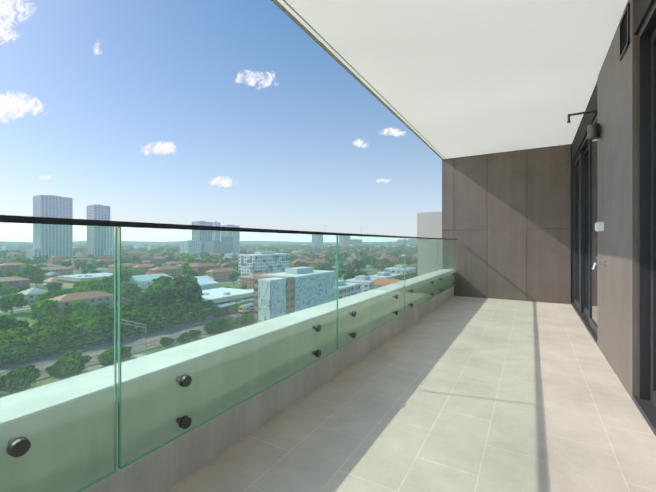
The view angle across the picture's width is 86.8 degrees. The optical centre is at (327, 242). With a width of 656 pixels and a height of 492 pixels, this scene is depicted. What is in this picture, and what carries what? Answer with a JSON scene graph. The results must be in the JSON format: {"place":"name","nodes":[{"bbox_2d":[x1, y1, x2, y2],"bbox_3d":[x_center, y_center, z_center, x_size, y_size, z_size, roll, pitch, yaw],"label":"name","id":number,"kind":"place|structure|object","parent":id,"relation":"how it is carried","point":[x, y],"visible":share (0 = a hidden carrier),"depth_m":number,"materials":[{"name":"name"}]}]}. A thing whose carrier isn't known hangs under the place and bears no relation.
{"place":"outdoors","nodes":[
{"label":"outdoors","id":0,"kind":"place"},
{"bbox_2d":[0,0,441,236],"label":"sky","id":1,"kind":"structure","parent":0,"point":[185,112],"materials":[{"name":"blue"}]},
{"bbox_2d":[278,0,627,158],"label":"ceiling slab","id":2,"kind":"structure","parent":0,"point":[446,79],"depth_m":3.42,"materials":[{"name":"white paint"}]},
{"bbox_2d":[271,0,442,158],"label":"slab edge strip","id":3,"kind":"object","parent":2,"relation":"attached to","point":[278,4],"visible":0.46,"depth_m":3.44,"materials":[{"name":"grey paint"}]},
{"bbox_2d":[283,0,445,158],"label":"ceiling drip groove","id":4,"kind":"object","parent":2,"relation":"in","point":[309,25],"visible":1,"depth_m":3.47},
{"bbox_2d":[572,82,596,161],"bbox_3d":[3.863,-1.645,4.953,0.390,0.330,2.946,0,0,30],"label":"wall panel","id":5,"kind":"object","parent":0,"point":[581,132],"visible":0.23,"depth_m":4.78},
{"bbox_2d":[634,0,654,34],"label":"wall panel","id":6,"kind":"object","parent":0,"point":[642,8],"depth_m":2.33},
{"label":"ground","id":7,"kind":"structure","parent":0,"visible":0},
{"bbox_2d":[33,195,72,218],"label":"tower","id":8,"kind":"structure","parent":7,"relation":"on","point":[53,206],"depth_m":632.22,"materials":[{"name":"grey glass"}]},
{"bbox_2d":[87,204,109,220],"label":"tower","id":9,"kind":"structure","parent":7,"relation":"on","point":[97,212],"depth_m":701.21,"materials":[{"name":"grey glass"}]},
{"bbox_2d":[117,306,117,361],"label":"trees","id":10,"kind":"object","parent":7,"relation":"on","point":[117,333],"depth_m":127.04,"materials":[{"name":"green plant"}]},
{"bbox_2d":[192,221,212,225],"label":"tower","id":11,"kind":"structure","parent":7,"relation":"on","point":[204,223],"depth_m":935.43,"materials":[{"name":"grey glass"}]},
{"bbox_2d":[213,221,220,225],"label":"tower","id":12,"kind":"structure","parent":7,"relation":"on","point":[215,223],"depth_m":1013.51,"materials":[{"name":"grey glass"}]},
{"bbox_2d":[221,224,239,226],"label":"tower","id":13,"kind":"structure","parent":7,"relation":"on","point":[228,225],"depth_m":1000.94,"materials":[{"name":"grey glass"}]},
{"bbox_2d":[417,212,441,237],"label":"neighbour blade wall","id":14,"kind":"structure","parent":7,"relation":"on","point":[429,224],"depth_m":9.90,"materials":[{"name":"grey concrete"}]},
{"bbox_3d":[8.951,18.745,4.433,14.288,34.750,26.700,0,0,30],"label":"lower building body","id":15,"kind":"object","parent":7,"relation":"on","visible":0},
{"bbox_2d":[166,296,655,491],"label":"balcony floor","id":16,"kind":"structure","parent":15,"relation":"on","point":[462,394],"depth_m":2.17,"materials":[{"name":"tile"}]},
{"bbox_2d":[81,286,453,491],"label":"parapet wall","id":17,"kind":"structure","parent":16,"relation":"on","point":[168,466],"depth_m":1.94,"materials":[{"name":"grey concrete"}]},
{"bbox_2d":[0,222,455,491],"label":"glass balustrade","id":18,"kind":"object","parent":17,"relation":"attached to","point":[226,320],"visible":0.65,"depth_m":1.47,"materials":[{"name":"clear glass"}]},
{"bbox_2d":[0,215,456,239],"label":"handrail","id":19,"kind":"object","parent":18,"relation":"attached to","point":[37,220],"visible":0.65,"depth_m":1.44,"materials":[{"name":"grey metal"}]},
{"bbox_2d":[80,227,454,491],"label":"polished glass edges","id":20,"kind":"object","parent":18,"relation":"attached to","point":[119,342],"visible":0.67,"depth_m":1.33,"materials":[{"name":"green glass"}]},
{"bbox_2d":[8,273,454,456],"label":"glass standoff fixings","id":21,"kind":"object","parent":17,"relation":"attached to","point":[19,447],"visible":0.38,"depth_m":1.56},
{"bbox_2d":[571,116,596,343],"bbox_3d":[3.859,-0.180,4.956,0.400,2.600,2.946,0,0,30],"label":"sliding door frame","id":22,"kind":"object","parent":16,"relation":"on","point":[582,312],"visible":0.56,"depth_m":5.40,"materials":[{"name":"black metal"}]},
{"bbox_2d":[575,139,596,324],"bbox_3d":[3.759,-0.182,5.014,0.055,2.355,2.726,0,0,30],"label":"sliding door glass","id":23,"kind":"object","parent":22,"relation":"in","point":[593,230],"visible":0.56,"depth_m":5.10,"materials":[{"name":"glass"}]},
{"bbox_2d":[597,0,637,398],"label":"pier wall","id":24,"kind":"structure","parent":16,"relation":"on","point":[617,212],"depth_m":2.84,"materials":[{"name":"grey concrete"}]},
{"bbox_2d":[567,110,595,122],"bbox_3d":[2.954,-1.472,4.034,0.288,0.103,0.038,0,0,30],"label":"hook bracket","id":25,"kind":"object","parent":24,"relation":"attached to","point":[578,113],"visible":0.88,"depth_m":4.05,"materials":[{"name":"grey metal"}]},
{"bbox_2d":[587,123,601,139],"bbox_3d":[2.775,-1.160,3.617,0.115,0.140,0.110,0,0,30],"label":"wall light","id":26,"kind":"object","parent":24,"relation":"attached to","point":[594,131],"visible":1,"depth_m":3.58,"materials":[{"name":"black metal"}]},
{"bbox_2d":[595,222,603,230],"bbox_3d":[2.755,-0.165,3.525,0.055,0.090,0.120,0,0,30],"label":"power outlet","id":27,"kind":"object","parent":24,"relation":"attached to","point":[599,226],"visible":1,"depth_m":3.48,"materials":[{"name":"white plastic"}]},
{"bbox_2d":[592,257,606,268],"bbox_3d":[2.614,0.198,3.341,0.113,0.120,0.056,0,0,30],"label":"garden tap","id":28,"kind":"object","parent":24,"relation":"attached to","point":[599,263],"visible":1,"depth_m":3.33,"materials":[{"name":"silver metal"}]},
{"bbox_2d":[619,2,629,60],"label":"air vent","id":29,"kind":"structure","parent":24,"relation":"attached to","point":[627,10],"depth_m":2.63,"materials":[{"name":"black metal"}]},
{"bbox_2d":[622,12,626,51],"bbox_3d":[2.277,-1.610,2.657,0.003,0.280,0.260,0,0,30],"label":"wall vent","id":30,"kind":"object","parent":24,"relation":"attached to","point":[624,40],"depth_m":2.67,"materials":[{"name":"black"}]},
{"bbox_2d":[632,0,655,435],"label":"sliding door frame","id":31,"kind":"structure","parent":16,"relation":"on","point":[644,400],"depth_m":2.40,"materials":[{"name":"black metal"}]},
{"bbox_2d":[442,144,572,302],"bbox_3d":[3.678,-0.345,6.909,2.690,3.430,0.208,0,0,30],"label":"end wall backing","id":32,"kind":"object","parent":15,"relation":"on","point":[566,228],"visible":0.03,"depth_m":6.34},
{"bbox_2d":[442,144,570,303],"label":"end wall panels","id":33,"kind":"object","parent":32,"relation":"attached to","point":[501,211],"visible":0.92,"depth_m":6.82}
]}

